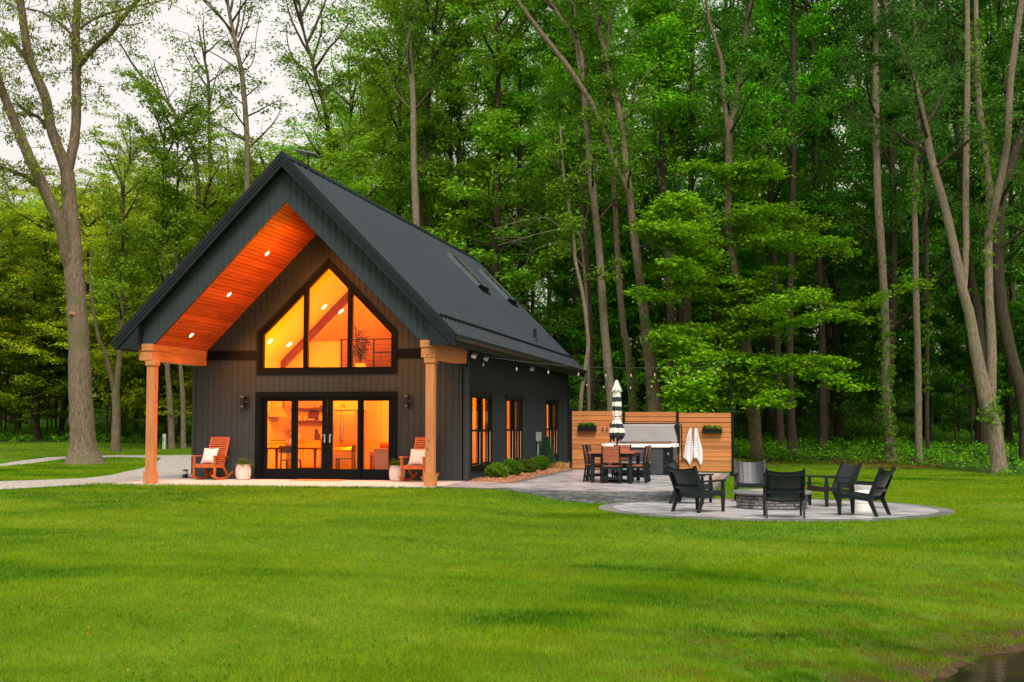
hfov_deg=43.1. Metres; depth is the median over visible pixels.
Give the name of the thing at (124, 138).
forest tree
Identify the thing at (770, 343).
forest tree
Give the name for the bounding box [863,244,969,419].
understory sapling
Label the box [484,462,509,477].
shrub
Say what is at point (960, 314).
understory sapling
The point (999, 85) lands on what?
forest tree
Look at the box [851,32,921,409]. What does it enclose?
forest tree
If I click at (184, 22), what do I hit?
sky
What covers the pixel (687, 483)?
lounge chair
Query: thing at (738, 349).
understory sapling
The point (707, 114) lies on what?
forest tree
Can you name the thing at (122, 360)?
understory sapling
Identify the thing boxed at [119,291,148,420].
understory sapling
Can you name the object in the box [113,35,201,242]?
dead tree
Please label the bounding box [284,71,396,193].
forest tree
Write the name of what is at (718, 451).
privacy fence
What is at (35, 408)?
forest tree
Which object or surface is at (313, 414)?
round board
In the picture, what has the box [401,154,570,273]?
understory sapling
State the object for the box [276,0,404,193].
forest tree
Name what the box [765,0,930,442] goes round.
forest tree
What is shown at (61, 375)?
understory sapling
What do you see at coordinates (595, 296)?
understory sapling
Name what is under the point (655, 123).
forest tree
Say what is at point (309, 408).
wall shelf
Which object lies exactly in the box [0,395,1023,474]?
forest undergrowth
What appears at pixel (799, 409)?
forest tree
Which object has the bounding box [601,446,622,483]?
patio chair
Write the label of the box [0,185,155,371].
forest tree
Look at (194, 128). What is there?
forest tree
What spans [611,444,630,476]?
patio chair
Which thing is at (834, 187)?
forest tree
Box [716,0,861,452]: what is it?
forest tree
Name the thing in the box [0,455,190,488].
gravel driveway
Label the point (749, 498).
fire pit
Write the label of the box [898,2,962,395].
forest tree
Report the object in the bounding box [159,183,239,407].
understory sapling
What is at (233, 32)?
tall tree
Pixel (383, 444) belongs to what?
cushion
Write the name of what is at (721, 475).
patio border
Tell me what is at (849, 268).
understory sapling
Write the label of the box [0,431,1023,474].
woodland edge plants
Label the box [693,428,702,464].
towel
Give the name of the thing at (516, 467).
shrub
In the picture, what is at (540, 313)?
understory sapling
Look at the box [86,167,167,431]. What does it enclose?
forest tree
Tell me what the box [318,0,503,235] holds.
forest tree
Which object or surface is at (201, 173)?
forest tree
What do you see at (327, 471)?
patio door
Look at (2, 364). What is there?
understory sapling
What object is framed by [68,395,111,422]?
understory sapling
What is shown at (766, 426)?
forest tree
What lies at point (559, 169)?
forest tree
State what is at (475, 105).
forest tree
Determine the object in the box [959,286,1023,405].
understory sapling
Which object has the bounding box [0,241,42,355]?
forest tree
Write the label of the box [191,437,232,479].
rocking chair
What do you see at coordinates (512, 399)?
window
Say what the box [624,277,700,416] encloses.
understory sapling
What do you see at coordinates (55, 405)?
understory sapling
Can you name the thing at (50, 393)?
understory sapling
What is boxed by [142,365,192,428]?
understory sapling
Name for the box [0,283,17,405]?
understory sapling
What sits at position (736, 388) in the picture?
understory sapling
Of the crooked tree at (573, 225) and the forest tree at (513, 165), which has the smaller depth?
the crooked tree at (573, 225)
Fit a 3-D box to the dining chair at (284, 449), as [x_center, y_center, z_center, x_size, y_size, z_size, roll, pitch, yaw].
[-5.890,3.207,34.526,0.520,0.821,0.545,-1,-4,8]
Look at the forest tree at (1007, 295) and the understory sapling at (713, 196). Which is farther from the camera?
the forest tree at (1007, 295)
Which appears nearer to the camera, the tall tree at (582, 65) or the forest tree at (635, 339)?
the tall tree at (582, 65)
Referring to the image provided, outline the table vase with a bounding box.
[280,426,290,445]
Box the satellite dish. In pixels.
[295,149,319,172]
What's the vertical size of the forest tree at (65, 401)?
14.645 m
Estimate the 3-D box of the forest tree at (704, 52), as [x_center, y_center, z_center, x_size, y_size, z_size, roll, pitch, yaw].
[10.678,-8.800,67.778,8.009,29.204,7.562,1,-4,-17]
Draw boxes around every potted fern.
[228,458,253,479]
[386,458,405,480]
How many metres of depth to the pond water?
12.51 m
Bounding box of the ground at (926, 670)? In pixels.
[0,380,1023,681]
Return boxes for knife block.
[314,429,319,439]
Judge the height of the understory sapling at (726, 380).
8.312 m
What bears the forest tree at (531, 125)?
on the ground at (926, 670)
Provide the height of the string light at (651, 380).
0.826 m
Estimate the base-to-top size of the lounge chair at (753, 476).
0.899 m
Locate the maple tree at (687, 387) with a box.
[622,116,937,422]
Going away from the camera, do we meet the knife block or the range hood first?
the range hood
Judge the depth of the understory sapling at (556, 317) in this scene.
66.71 m
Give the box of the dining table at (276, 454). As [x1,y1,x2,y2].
[267,447,321,468]
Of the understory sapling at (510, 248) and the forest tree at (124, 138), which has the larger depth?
the forest tree at (124, 138)
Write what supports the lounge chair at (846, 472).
on the fire circle paving
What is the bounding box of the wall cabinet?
[333,401,366,410]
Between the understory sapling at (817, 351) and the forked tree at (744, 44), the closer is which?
the forked tree at (744, 44)
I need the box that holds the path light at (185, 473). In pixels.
[182,469,187,477]
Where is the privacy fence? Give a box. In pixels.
[569,409,733,476]
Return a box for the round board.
[308,410,318,418]
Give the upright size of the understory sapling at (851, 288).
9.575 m
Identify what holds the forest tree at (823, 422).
on the ground at (926, 670)
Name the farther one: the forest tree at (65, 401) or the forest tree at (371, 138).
the forest tree at (371, 138)
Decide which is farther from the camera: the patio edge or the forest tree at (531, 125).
the forest tree at (531, 125)
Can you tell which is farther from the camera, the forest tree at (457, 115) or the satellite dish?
the forest tree at (457, 115)
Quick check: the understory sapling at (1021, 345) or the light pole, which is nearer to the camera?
the light pole
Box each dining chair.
[279,446,301,468]
[335,445,355,468]
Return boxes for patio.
[441,469,725,491]
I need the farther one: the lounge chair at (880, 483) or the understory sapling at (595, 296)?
the understory sapling at (595, 296)
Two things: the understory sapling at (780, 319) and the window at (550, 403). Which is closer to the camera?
the window at (550, 403)
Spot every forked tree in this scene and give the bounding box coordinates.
[76,95,175,451]
[673,0,826,458]
[804,0,1023,473]
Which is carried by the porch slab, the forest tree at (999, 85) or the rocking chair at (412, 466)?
the rocking chair at (412, 466)
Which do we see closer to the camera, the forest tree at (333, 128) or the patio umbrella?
the patio umbrella
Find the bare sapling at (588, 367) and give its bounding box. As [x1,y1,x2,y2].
[471,174,600,449]
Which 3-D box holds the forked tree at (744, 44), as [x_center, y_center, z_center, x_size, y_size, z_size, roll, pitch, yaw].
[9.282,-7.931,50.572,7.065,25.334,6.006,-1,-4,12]
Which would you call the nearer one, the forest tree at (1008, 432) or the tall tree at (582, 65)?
the tall tree at (582, 65)
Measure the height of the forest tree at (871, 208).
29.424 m
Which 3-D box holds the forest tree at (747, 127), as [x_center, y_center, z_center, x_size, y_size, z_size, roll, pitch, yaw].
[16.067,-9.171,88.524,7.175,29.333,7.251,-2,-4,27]
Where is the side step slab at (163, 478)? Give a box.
[133,477,190,479]
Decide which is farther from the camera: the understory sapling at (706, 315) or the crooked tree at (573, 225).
the understory sapling at (706, 315)
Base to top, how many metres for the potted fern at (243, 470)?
0.555 m
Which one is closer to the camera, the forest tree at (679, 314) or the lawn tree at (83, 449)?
the lawn tree at (83, 449)
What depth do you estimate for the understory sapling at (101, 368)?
65.90 m
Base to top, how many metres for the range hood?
1.050 m
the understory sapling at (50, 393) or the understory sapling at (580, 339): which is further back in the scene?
the understory sapling at (50, 393)
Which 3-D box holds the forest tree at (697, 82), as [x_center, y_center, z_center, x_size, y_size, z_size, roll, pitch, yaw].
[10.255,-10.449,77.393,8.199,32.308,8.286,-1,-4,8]
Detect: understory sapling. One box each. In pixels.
[0,221,54,427]
[0,256,97,440]
[0,263,43,403]
[0,269,39,427]
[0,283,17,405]
[0,301,101,437]
[0,330,44,433]
[9,222,102,427]
[12,331,100,429]
[27,241,151,399]
[41,234,189,423]
[48,230,122,407]
[54,159,191,441]
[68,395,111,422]
[90,308,190,437]
[98,256,170,429]
[101,207,191,433]
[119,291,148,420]
[121,363,192,432]
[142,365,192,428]
[158,228,202,397]
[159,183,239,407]
[199,207,224,222]
[236,155,411,219]
[367,161,503,242]
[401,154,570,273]
[430,196,558,304]
[464,194,572,311]
[465,185,571,319]
[511,289,621,410]
[514,283,571,325]
[523,289,626,405]
[530,245,604,420]
[538,308,585,398]
[541,239,572,323]
[544,158,667,444]
[547,192,662,411]
[550,221,665,395]
[556,201,648,394]
[592,154,684,421]
[618,200,676,394]
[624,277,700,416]
[626,320,772,422]
[645,222,796,409]
[647,163,746,427]
[696,303,744,422]
[708,275,786,420]
[714,237,803,408]
[718,253,799,420]
[741,251,829,404]
[746,210,813,378]
[748,254,828,422]
[751,280,850,424]
[783,284,852,395]
[784,167,993,433]
[786,261,878,412]
[796,218,878,425]
[809,274,968,417]
[828,313,869,404]
[833,214,933,418]
[835,256,903,418]
[861,231,911,409]
[861,275,956,422]
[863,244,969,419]
[888,244,972,442]
[898,243,1000,445]
[906,147,1011,442]
[924,207,1023,400]
[924,219,981,430]
[935,244,1015,400]
[953,291,1023,414]
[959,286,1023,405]
[974,283,1023,410]
[977,236,1023,396]
[982,293,1023,431]
[1012,324,1023,360]
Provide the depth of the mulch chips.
34.09 m
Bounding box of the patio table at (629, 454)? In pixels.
[588,450,641,483]
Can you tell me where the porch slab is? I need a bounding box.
[115,478,463,487]
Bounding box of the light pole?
[729,362,731,475]
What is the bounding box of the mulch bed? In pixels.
[467,463,575,481]
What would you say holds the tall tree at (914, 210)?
on the ground at (926, 670)
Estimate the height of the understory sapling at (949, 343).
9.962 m
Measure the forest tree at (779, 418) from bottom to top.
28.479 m
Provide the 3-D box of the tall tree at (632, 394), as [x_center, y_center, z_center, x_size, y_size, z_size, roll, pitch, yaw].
[4.528,-6.744,51.749,5.570,22.814,5.138,-3,-5,34]
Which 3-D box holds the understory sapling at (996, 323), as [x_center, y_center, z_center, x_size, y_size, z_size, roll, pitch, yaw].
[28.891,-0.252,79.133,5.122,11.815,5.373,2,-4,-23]
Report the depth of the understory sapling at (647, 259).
81.34 m
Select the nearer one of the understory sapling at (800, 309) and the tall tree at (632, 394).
the tall tree at (632, 394)
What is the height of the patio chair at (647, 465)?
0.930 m
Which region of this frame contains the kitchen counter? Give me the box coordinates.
[267,440,321,468]
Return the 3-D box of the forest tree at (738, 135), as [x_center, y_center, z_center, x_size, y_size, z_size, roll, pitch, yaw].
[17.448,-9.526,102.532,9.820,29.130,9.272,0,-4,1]
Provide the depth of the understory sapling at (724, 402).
61.07 m
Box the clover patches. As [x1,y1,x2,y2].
[18,593,606,681]
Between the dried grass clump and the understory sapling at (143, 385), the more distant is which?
the understory sapling at (143, 385)
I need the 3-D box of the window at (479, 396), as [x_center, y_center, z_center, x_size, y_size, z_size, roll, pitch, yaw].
[-0.824,2.313,33.509,0.150,1.990,2.420,-1,-4,12]
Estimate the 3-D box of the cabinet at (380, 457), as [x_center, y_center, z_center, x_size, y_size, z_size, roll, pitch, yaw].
[-3.177,3.192,33.981,0.720,0.779,0.800,-1,-4,12]
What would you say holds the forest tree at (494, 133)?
on the ground at (926, 670)
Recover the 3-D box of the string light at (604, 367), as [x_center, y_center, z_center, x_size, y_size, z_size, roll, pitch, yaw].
[2.964,0.687,36.538,0.048,0.702,11.036,-4,-5,44]
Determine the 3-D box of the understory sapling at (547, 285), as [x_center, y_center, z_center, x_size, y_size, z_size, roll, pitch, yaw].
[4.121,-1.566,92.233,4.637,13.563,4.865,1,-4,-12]
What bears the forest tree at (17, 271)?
on the ground at (926, 670)
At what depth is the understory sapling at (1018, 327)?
61.42 m
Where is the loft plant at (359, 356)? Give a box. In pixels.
[353,326,371,366]
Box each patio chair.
[582,445,604,481]
[586,444,608,480]
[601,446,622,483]
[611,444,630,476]
[626,446,648,482]
[632,445,650,481]
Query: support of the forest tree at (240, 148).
on the ground at (926, 670)
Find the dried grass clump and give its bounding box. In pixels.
[547,462,569,468]
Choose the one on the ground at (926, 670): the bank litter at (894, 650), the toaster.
the bank litter at (894, 650)
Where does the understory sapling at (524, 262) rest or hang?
on the ground at (926, 670)
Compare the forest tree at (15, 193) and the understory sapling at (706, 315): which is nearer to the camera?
the understory sapling at (706, 315)
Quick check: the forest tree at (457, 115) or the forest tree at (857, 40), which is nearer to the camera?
the forest tree at (457, 115)
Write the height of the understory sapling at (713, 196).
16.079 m
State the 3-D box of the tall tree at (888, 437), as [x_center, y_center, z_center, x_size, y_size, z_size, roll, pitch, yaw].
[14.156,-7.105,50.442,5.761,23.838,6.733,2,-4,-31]
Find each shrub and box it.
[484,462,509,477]
[501,458,524,474]
[517,458,540,472]
[531,455,548,470]
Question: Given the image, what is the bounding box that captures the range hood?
[268,401,290,416]
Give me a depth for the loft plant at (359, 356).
38.38 m
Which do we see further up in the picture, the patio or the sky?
the sky
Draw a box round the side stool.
[854,485,871,511]
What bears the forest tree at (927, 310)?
on the ground at (926, 670)
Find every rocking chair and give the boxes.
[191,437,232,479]
[399,437,438,481]
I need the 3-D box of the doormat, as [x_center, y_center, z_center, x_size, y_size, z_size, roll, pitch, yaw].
[-4.800,3.461,32.264,1.250,0.015,0.660,-1,-4,12]
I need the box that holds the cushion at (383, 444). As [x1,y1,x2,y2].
[379,442,387,447]
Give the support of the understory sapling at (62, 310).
on the ground at (926, 670)
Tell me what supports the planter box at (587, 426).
attached to the privacy fence
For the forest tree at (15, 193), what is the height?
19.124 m
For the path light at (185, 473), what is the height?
0.225 m
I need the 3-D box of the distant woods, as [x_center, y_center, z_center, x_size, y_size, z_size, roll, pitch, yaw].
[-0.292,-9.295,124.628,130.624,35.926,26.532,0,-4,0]
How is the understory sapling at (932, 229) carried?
on the ground at (926, 670)
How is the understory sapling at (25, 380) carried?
on the ground at (926, 670)
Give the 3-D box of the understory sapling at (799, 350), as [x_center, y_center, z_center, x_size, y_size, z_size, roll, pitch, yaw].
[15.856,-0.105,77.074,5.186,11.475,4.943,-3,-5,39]
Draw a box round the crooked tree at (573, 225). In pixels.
[522,121,629,449]
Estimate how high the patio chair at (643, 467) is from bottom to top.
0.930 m
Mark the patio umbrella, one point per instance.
(617, 431)
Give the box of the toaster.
[298,433,303,439]
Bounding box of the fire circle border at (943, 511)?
[598,498,954,522]
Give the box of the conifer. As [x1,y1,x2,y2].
[538,436,557,467]
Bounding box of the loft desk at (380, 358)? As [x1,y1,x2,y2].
[375,351,390,366]
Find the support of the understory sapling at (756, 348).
on the ground at (926, 670)
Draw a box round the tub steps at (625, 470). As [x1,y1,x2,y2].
[621,462,650,474]
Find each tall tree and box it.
[187,0,296,191]
[379,0,480,226]
[506,0,690,425]
[515,0,730,421]
[552,3,693,421]
[802,0,963,460]
[848,0,993,461]
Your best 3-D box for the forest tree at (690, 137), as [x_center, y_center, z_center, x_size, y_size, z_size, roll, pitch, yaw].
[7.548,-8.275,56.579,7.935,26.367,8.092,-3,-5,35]
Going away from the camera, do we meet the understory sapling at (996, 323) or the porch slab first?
the porch slab
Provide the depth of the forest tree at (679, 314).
64.96 m
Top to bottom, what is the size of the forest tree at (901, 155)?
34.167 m
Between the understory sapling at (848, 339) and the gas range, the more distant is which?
the understory sapling at (848, 339)
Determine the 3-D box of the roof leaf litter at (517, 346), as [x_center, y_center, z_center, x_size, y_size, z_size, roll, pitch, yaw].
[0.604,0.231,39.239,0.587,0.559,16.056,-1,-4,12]
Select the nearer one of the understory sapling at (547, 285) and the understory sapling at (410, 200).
the understory sapling at (410, 200)
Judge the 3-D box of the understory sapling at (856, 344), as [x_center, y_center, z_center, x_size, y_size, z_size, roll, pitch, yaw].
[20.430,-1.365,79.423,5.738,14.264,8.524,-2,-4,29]
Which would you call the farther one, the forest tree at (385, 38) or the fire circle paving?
the forest tree at (385, 38)
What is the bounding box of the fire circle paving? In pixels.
[613,499,938,518]
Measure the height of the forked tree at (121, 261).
15.657 m
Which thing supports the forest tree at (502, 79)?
on the ground at (926, 670)
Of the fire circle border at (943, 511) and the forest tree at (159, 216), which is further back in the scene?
the forest tree at (159, 216)
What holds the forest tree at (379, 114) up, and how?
on the ground at (926, 670)
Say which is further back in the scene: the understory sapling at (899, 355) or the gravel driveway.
the understory sapling at (899, 355)
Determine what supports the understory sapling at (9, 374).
on the ground at (926, 670)
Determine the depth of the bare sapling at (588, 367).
50.97 m
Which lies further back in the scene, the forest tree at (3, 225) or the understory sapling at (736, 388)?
the understory sapling at (736, 388)
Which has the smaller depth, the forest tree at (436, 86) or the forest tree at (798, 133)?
the forest tree at (436, 86)
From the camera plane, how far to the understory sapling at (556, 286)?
75.79 m
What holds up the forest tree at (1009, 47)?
on the ground at (926, 670)
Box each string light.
[478,355,729,376]
[569,361,727,388]
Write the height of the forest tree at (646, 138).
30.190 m
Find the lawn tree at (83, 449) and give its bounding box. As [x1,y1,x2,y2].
[0,0,233,464]
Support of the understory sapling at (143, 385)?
on the ground at (926, 670)
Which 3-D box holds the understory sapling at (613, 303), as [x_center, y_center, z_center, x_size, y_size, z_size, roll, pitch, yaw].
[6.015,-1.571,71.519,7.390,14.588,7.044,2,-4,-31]
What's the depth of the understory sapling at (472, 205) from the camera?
74.68 m
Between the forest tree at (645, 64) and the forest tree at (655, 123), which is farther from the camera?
the forest tree at (655, 123)
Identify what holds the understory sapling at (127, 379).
on the ground at (926, 670)
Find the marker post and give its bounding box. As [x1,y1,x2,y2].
[162,434,165,448]
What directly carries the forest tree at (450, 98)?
on the ground at (926, 670)
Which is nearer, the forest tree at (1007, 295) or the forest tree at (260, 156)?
the forest tree at (260, 156)
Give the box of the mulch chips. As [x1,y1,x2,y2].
[468,467,570,481]
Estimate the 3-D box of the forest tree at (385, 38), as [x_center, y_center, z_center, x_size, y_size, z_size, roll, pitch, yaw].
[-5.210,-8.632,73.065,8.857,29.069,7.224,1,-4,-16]
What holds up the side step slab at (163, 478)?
on the gravel driveway
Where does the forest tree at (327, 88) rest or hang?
on the ground at (926, 670)
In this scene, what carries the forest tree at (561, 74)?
on the ground at (926, 670)
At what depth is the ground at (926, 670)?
16.61 m
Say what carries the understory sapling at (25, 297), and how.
on the ground at (926, 670)
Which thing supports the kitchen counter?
on the cabin
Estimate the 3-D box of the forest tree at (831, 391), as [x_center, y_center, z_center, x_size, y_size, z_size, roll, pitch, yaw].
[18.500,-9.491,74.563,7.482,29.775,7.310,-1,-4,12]
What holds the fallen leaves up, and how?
on the ground at (926, 670)
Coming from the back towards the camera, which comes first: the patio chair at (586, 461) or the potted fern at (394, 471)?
the patio chair at (586, 461)
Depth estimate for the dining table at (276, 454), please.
35.34 m
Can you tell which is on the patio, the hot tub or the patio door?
the hot tub
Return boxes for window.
[256,259,397,373]
[471,391,492,470]
[505,395,522,460]
[546,399,558,458]
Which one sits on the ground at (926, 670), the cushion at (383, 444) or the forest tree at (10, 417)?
the forest tree at (10, 417)
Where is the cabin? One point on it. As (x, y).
(285, 277)
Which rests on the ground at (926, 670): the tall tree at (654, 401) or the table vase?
the tall tree at (654, 401)
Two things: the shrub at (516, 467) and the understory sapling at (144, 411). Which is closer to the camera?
the shrub at (516, 467)
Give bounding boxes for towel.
[683,428,692,464]
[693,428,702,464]
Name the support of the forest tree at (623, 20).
on the ground at (926, 670)
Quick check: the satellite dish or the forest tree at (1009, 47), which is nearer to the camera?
the satellite dish
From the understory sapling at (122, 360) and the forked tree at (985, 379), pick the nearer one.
the forked tree at (985, 379)
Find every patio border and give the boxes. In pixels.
[504,473,728,491]
[509,469,576,482]
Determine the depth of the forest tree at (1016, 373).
49.84 m
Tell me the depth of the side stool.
24.99 m
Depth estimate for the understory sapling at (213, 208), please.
63.16 m
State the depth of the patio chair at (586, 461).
32.61 m
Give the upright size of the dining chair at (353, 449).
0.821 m
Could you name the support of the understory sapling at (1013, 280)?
on the ground at (926, 670)
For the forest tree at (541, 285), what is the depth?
100.29 m
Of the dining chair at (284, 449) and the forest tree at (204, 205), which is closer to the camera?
the dining chair at (284, 449)
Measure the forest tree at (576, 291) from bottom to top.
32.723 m
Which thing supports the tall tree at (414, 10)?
on the ground at (926, 670)
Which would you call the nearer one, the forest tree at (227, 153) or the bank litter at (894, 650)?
the bank litter at (894, 650)
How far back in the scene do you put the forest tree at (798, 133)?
101.86 m
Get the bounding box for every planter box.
[577,422,596,430]
[702,425,721,432]
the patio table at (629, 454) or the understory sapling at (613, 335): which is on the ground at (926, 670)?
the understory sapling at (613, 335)
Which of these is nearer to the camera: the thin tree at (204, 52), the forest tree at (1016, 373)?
the forest tree at (1016, 373)
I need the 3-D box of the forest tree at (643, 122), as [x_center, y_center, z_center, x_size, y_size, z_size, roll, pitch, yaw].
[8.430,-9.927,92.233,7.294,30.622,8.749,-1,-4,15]
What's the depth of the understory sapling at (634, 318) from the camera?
64.74 m
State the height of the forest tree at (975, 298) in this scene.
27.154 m
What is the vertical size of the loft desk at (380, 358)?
0.652 m
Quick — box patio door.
[255,391,397,479]
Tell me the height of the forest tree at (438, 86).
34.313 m
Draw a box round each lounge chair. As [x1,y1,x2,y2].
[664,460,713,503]
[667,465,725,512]
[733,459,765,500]
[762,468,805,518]
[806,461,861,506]
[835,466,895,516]
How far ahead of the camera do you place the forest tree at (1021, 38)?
69.99 m
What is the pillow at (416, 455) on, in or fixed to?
on the rocking chair at (412, 466)
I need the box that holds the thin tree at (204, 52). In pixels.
[164,3,251,227]
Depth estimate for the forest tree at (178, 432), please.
70.50 m
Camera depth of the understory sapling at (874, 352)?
61.61 m
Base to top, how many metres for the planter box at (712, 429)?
0.273 m
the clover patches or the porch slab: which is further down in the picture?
the clover patches
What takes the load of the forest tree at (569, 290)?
on the ground at (926, 670)
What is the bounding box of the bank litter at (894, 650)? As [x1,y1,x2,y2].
[640,572,1023,681]
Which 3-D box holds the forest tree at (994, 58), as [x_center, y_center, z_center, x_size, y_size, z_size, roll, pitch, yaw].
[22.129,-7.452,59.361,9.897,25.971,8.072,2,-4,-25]
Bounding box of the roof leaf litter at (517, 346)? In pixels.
[475,334,575,363]
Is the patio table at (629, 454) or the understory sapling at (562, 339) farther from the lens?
the understory sapling at (562, 339)
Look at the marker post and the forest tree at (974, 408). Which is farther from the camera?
the forest tree at (974, 408)
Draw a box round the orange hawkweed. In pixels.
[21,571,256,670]
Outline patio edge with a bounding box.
[437,473,729,503]
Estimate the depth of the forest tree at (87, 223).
85.38 m
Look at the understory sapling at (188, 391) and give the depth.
66.56 m
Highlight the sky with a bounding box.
[0,0,1023,395]
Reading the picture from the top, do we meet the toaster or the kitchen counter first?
the toaster
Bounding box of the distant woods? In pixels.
[0,45,1023,418]
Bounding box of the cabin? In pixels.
[110,151,586,485]
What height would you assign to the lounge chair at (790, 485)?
0.899 m
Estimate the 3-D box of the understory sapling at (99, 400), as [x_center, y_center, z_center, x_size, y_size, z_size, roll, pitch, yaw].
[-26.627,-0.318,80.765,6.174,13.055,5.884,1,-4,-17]
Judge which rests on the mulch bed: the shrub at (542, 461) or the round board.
the shrub at (542, 461)
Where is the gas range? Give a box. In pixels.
[271,440,290,468]
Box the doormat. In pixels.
[290,479,346,480]
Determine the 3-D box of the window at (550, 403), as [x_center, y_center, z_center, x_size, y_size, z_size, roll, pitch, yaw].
[1.307,2.984,43.769,0.150,1.990,2.400,-1,-4,12]
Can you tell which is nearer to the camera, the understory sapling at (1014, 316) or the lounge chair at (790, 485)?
the lounge chair at (790, 485)
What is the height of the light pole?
3.660 m
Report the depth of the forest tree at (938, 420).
79.53 m
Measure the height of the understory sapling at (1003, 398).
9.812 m
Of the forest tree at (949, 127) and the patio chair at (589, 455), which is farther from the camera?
the forest tree at (949, 127)
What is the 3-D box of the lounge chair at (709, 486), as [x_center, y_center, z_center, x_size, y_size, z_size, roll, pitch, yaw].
[3.763,3.022,27.793,0.962,0.899,0.730,-2,-4,24]
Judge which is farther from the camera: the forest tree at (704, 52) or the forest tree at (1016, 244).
the forest tree at (1016, 244)
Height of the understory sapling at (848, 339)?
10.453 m
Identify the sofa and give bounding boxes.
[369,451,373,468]
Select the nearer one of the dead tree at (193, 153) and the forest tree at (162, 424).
the dead tree at (193, 153)
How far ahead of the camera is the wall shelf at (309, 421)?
39.60 m
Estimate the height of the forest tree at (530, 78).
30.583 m
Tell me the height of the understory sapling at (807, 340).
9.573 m
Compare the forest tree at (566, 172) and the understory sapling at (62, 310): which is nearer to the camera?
the forest tree at (566, 172)
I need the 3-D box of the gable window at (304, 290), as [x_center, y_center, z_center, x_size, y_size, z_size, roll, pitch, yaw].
[-4.700,-0.631,33.015,3.750,2.938,0.155,-1,-4,12]
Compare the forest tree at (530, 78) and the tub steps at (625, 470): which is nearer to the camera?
the tub steps at (625, 470)
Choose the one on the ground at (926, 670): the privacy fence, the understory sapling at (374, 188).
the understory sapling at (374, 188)
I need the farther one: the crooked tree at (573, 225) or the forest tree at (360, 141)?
the forest tree at (360, 141)
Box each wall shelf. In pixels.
[291,408,321,409]
[298,421,321,422]
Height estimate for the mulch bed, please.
0.058 m
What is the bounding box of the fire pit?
[732,489,811,509]
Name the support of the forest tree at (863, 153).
on the ground at (926, 670)
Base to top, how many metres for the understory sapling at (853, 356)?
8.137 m
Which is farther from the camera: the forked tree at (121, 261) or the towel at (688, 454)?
the forked tree at (121, 261)
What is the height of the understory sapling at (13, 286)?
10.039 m
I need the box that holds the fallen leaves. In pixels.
[737,457,949,468]
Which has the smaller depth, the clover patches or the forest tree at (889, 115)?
the clover patches
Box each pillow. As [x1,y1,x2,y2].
[201,448,218,462]
[408,449,424,464]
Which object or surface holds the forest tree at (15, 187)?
on the ground at (926, 670)
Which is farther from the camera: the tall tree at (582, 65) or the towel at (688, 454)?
the tall tree at (582, 65)
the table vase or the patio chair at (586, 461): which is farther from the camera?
the table vase
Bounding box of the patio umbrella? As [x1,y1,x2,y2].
[607,375,626,481]
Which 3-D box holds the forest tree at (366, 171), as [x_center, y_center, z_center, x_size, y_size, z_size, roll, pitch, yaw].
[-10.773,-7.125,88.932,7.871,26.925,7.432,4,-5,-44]
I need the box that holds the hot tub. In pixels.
[601,423,682,474]
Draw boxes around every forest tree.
[0,160,114,439]
[0,170,50,419]
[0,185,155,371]
[0,197,62,354]
[0,199,66,434]
[0,200,54,428]
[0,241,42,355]
[1,167,132,378]
[8,169,119,437]
[9,183,105,424]
[50,192,105,428]
[58,148,172,429]
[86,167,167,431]
[89,110,174,418]
[100,46,237,448]
[105,136,265,441]
[109,60,220,448]
[113,178,216,437]
[116,178,203,430]
[164,143,237,233]
[181,111,269,223]
[181,208,206,377]
[194,104,371,207]
[206,132,353,206]
[239,118,405,192]
[250,126,377,183]
[252,0,410,218]
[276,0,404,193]
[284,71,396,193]
[285,48,396,196]
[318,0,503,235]
[332,26,444,211]
[334,111,402,180]
[340,0,480,232]
[367,0,501,251]
[370,2,483,211]
[380,0,522,226]
[386,0,525,256]
[396,4,488,228]
[421,0,578,293]
[452,0,589,308]
[453,40,511,270]
[457,3,554,269]
[458,4,543,232]
[493,35,570,312]
[502,0,653,425]
[502,64,570,320]
[509,0,681,449]
[511,0,621,350]
[515,56,596,297]
[516,0,636,420]
[525,0,645,425]
[526,2,657,410]
[582,0,797,421]
[592,0,652,338]
[607,0,721,421]
[608,85,675,345]
[619,0,711,374]
[619,0,763,416]
[621,0,783,427]
[624,0,751,411]
[641,0,739,422]
[655,0,868,441]
[675,0,769,437]
[700,3,788,411]
[700,55,785,272]
[705,0,830,447]
[706,0,813,432]
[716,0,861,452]
[741,3,848,415]
[763,0,1023,448]
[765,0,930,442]
[765,62,852,279]
[768,0,917,448]
[773,0,878,432]
[780,0,864,424]
[785,1,917,423]
[824,66,946,319]
[827,0,907,418]
[845,0,998,440]
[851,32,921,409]
[870,0,985,455]
[879,0,996,424]
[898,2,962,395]
[901,0,1023,443]
[902,0,1023,450]
[903,2,1008,398]
[923,0,1023,460]
[928,1,1023,417]
[933,3,1023,423]
[938,1,1023,416]
[941,0,1023,230]
[943,0,1023,444]
[1001,93,1023,296]
[1002,2,1023,194]
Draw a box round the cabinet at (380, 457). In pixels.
[374,448,387,468]
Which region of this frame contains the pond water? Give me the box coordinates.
[932,645,1023,681]
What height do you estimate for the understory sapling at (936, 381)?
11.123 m

